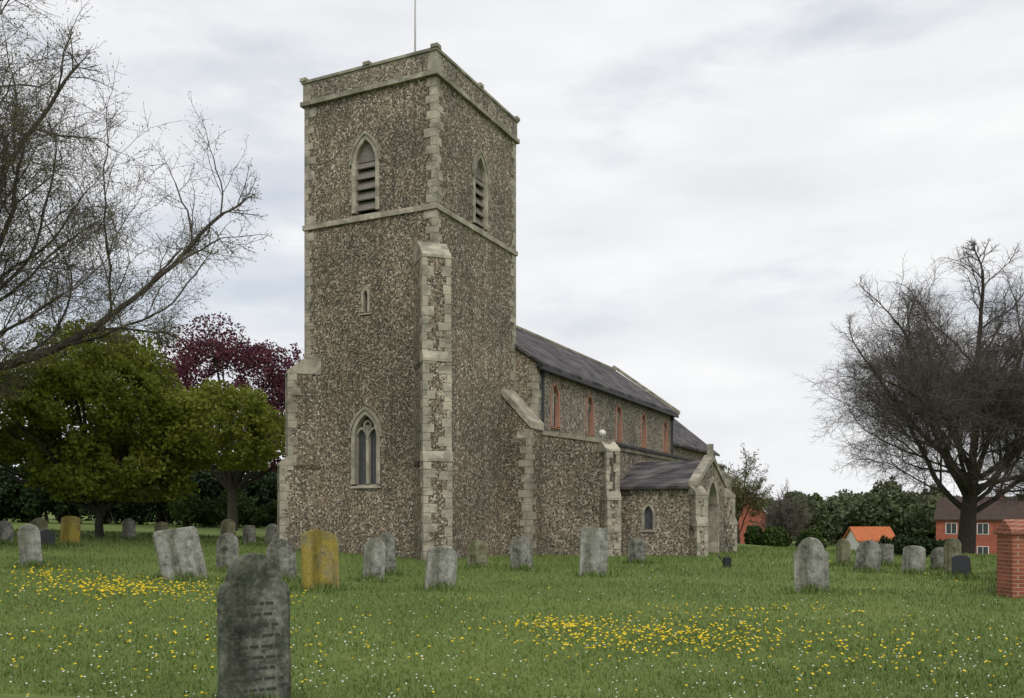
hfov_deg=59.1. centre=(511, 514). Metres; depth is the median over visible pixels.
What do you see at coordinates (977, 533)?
window frames
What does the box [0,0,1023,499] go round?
sky
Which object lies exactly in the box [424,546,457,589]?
headstone
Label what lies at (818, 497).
hill tree
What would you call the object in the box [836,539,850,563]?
headstone
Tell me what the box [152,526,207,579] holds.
leaning headstone slab
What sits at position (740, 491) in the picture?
tree
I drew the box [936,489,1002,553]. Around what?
red brick walls
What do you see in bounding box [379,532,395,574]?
headstone
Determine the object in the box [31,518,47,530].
headstone
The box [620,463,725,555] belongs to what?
church porch flint
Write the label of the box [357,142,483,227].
church belfry louvres
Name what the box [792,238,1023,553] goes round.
bare tree
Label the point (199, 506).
green shrubs
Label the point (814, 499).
tree
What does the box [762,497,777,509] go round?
tree
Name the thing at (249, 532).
headstone
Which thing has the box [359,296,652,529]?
church window glass
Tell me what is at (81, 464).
green spring tree
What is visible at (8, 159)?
bare tree
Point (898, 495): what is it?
tree
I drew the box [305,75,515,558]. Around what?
church tower shaft
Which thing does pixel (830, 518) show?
tree
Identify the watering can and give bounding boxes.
[718,555,731,566]
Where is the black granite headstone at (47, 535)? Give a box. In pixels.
[40,529,54,546]
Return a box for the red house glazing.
[946,523,987,554]
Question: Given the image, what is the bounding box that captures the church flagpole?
[414,0,415,51]
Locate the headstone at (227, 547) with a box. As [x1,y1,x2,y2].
[216,533,238,570]
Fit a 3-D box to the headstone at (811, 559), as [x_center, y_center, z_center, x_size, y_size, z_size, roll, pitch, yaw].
[6.146,1.228,18.535,0.680,1.543,0.110,-2,-6,22]
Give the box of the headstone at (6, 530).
[0,520,12,544]
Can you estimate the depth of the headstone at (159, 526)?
37.27 m
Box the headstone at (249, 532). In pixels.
[242,525,255,543]
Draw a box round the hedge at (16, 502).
[0,461,277,526]
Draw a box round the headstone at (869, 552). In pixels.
[854,540,881,572]
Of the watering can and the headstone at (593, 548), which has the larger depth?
the watering can
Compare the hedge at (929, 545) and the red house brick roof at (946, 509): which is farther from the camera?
the red house brick roof at (946, 509)
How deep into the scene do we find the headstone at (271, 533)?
36.34 m
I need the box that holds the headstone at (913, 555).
[902,545,925,573]
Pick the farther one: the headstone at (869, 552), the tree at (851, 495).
the tree at (851, 495)
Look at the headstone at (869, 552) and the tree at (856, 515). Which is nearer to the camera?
the headstone at (869, 552)
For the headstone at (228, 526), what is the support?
on the ground at (149, 527)
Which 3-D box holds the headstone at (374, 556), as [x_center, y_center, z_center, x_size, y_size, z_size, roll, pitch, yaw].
[-3.275,1.254,21.405,0.520,1.420,0.100,5,-8,-21]
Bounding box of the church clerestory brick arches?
[550,382,668,452]
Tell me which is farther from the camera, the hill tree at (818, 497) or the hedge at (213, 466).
the hill tree at (818, 497)
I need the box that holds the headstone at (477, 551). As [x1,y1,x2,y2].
[467,540,487,567]
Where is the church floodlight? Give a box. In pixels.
[599,430,605,437]
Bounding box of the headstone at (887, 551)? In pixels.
[880,544,893,563]
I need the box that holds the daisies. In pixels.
[0,566,1023,697]
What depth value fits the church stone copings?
33.64 m
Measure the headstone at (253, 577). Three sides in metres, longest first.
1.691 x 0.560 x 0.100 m
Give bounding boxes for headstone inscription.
[227,601,283,692]
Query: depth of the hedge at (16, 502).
61.39 m
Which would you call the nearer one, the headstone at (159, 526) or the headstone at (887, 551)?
the headstone at (887, 551)
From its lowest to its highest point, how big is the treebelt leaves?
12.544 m
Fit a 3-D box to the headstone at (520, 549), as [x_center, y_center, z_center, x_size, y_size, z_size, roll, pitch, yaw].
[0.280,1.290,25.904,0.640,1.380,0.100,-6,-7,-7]
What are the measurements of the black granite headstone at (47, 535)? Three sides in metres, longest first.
1.020 x 0.500 x 0.080 m
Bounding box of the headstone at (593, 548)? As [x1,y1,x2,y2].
[579,527,607,576]
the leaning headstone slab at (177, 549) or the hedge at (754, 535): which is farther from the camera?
the hedge at (754, 535)
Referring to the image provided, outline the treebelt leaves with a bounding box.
[764,491,935,544]
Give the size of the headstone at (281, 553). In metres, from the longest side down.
1.350 x 0.660 x 0.100 m
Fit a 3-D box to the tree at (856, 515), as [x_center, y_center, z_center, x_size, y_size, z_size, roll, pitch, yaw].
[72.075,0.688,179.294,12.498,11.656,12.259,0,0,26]
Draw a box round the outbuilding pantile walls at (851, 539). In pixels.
[846,530,878,550]
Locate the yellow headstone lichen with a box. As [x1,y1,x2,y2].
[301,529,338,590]
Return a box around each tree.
[0,0,279,408]
[0,317,284,537]
[114,312,303,530]
[721,443,773,543]
[754,479,813,539]
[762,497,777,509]
[784,490,804,498]
[788,493,848,533]
[791,492,815,502]
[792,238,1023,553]
[810,492,823,501]
[837,489,862,501]
[842,489,907,532]
[867,476,910,528]
[900,493,962,532]
[905,491,939,524]
[920,483,949,496]
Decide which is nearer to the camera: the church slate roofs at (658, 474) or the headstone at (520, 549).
the headstone at (520, 549)
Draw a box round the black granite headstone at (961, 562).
[951,555,970,577]
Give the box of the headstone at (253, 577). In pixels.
[217,553,290,697]
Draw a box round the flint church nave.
[516,348,736,556]
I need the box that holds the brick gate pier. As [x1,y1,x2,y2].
[993,519,1023,597]
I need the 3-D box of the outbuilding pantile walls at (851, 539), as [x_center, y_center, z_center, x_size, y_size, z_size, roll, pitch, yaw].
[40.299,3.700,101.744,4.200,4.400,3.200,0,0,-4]
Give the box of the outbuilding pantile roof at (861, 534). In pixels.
[843,527,894,541]
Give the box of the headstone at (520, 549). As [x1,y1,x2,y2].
[509,536,533,569]
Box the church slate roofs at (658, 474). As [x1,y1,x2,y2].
[515,328,719,489]
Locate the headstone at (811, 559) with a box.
[793,537,829,592]
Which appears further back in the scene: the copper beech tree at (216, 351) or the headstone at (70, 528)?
the copper beech tree at (216, 351)
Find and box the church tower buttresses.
[278,256,541,561]
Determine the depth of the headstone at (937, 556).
25.36 m
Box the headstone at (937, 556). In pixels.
[930,547,943,569]
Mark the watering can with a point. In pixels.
(726, 561)
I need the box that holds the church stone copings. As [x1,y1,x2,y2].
[300,42,727,487]
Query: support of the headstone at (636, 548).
on the ground at (149, 527)
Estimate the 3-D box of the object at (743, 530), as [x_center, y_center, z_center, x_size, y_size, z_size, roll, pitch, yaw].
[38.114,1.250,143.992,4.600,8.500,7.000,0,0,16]
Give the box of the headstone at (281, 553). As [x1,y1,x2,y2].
[266,539,296,580]
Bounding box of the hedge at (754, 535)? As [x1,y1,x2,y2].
[743,524,826,547]
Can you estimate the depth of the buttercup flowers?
11.91 m
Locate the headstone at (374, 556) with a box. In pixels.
[362,538,385,580]
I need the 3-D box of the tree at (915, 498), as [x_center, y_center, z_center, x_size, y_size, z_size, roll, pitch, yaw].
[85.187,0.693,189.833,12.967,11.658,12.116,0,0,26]
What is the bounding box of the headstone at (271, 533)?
[265,524,277,544]
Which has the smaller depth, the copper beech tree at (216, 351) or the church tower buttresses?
the church tower buttresses
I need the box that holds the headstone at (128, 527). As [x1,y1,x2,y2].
[122,518,135,538]
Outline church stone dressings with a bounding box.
[277,76,737,560]
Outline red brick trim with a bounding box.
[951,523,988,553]
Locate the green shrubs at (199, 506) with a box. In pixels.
[167,490,277,527]
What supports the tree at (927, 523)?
on the ground at (149, 527)
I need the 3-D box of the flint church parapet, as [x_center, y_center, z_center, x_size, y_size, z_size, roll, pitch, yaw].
[-2.998,-15.805,33.539,3.885,0.570,8.223,0,0,67]
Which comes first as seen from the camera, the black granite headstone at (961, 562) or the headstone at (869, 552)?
the black granite headstone at (961, 562)
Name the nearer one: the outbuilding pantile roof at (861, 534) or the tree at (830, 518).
the outbuilding pantile roof at (861, 534)
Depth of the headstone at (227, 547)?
21.91 m
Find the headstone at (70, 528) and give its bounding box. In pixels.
[60,516,80,545]
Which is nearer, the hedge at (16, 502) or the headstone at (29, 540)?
the headstone at (29, 540)
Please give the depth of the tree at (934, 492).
203.26 m
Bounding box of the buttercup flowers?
[0,560,1023,696]
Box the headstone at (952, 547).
[944,538,960,572]
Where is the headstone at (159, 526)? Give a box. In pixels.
[154,522,168,531]
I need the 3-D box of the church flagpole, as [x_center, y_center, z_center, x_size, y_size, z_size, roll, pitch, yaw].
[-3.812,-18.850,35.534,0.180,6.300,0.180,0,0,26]
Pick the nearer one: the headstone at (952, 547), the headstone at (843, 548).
the headstone at (952, 547)
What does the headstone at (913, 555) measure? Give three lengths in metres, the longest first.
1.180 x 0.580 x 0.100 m
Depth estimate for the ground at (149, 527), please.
12.22 m
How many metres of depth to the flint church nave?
36.60 m
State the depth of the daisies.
9.38 m
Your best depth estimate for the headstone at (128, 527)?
36.84 m
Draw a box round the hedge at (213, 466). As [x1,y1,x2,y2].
[2,417,284,523]
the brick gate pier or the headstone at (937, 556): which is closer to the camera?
the brick gate pier
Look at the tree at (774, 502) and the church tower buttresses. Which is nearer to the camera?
the church tower buttresses
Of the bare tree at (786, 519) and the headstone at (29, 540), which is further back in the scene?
the bare tree at (786, 519)
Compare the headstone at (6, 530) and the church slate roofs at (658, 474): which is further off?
the church slate roofs at (658, 474)
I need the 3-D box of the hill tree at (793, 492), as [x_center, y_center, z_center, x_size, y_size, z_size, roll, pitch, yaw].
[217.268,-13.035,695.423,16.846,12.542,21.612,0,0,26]
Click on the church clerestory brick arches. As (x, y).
(591, 416)
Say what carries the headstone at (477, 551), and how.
on the ground at (149, 527)
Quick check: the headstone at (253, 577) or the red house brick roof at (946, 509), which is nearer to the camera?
the headstone at (253, 577)
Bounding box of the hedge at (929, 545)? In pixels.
[871,533,946,556]
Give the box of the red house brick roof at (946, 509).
[933,496,1023,520]
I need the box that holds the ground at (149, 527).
[0,511,1023,697]
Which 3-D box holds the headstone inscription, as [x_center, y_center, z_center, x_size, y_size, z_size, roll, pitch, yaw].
[-2.020,1.039,7.123,0.446,0.702,0.009,0,-2,-30]
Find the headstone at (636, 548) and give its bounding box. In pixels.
[627,538,645,562]
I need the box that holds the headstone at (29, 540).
[18,524,42,566]
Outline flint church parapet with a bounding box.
[310,54,513,133]
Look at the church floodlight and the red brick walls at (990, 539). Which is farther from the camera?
the red brick walls at (990, 539)
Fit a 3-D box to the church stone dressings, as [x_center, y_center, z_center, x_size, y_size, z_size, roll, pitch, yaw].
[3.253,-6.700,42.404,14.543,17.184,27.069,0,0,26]
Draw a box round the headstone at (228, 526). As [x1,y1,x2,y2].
[220,519,235,535]

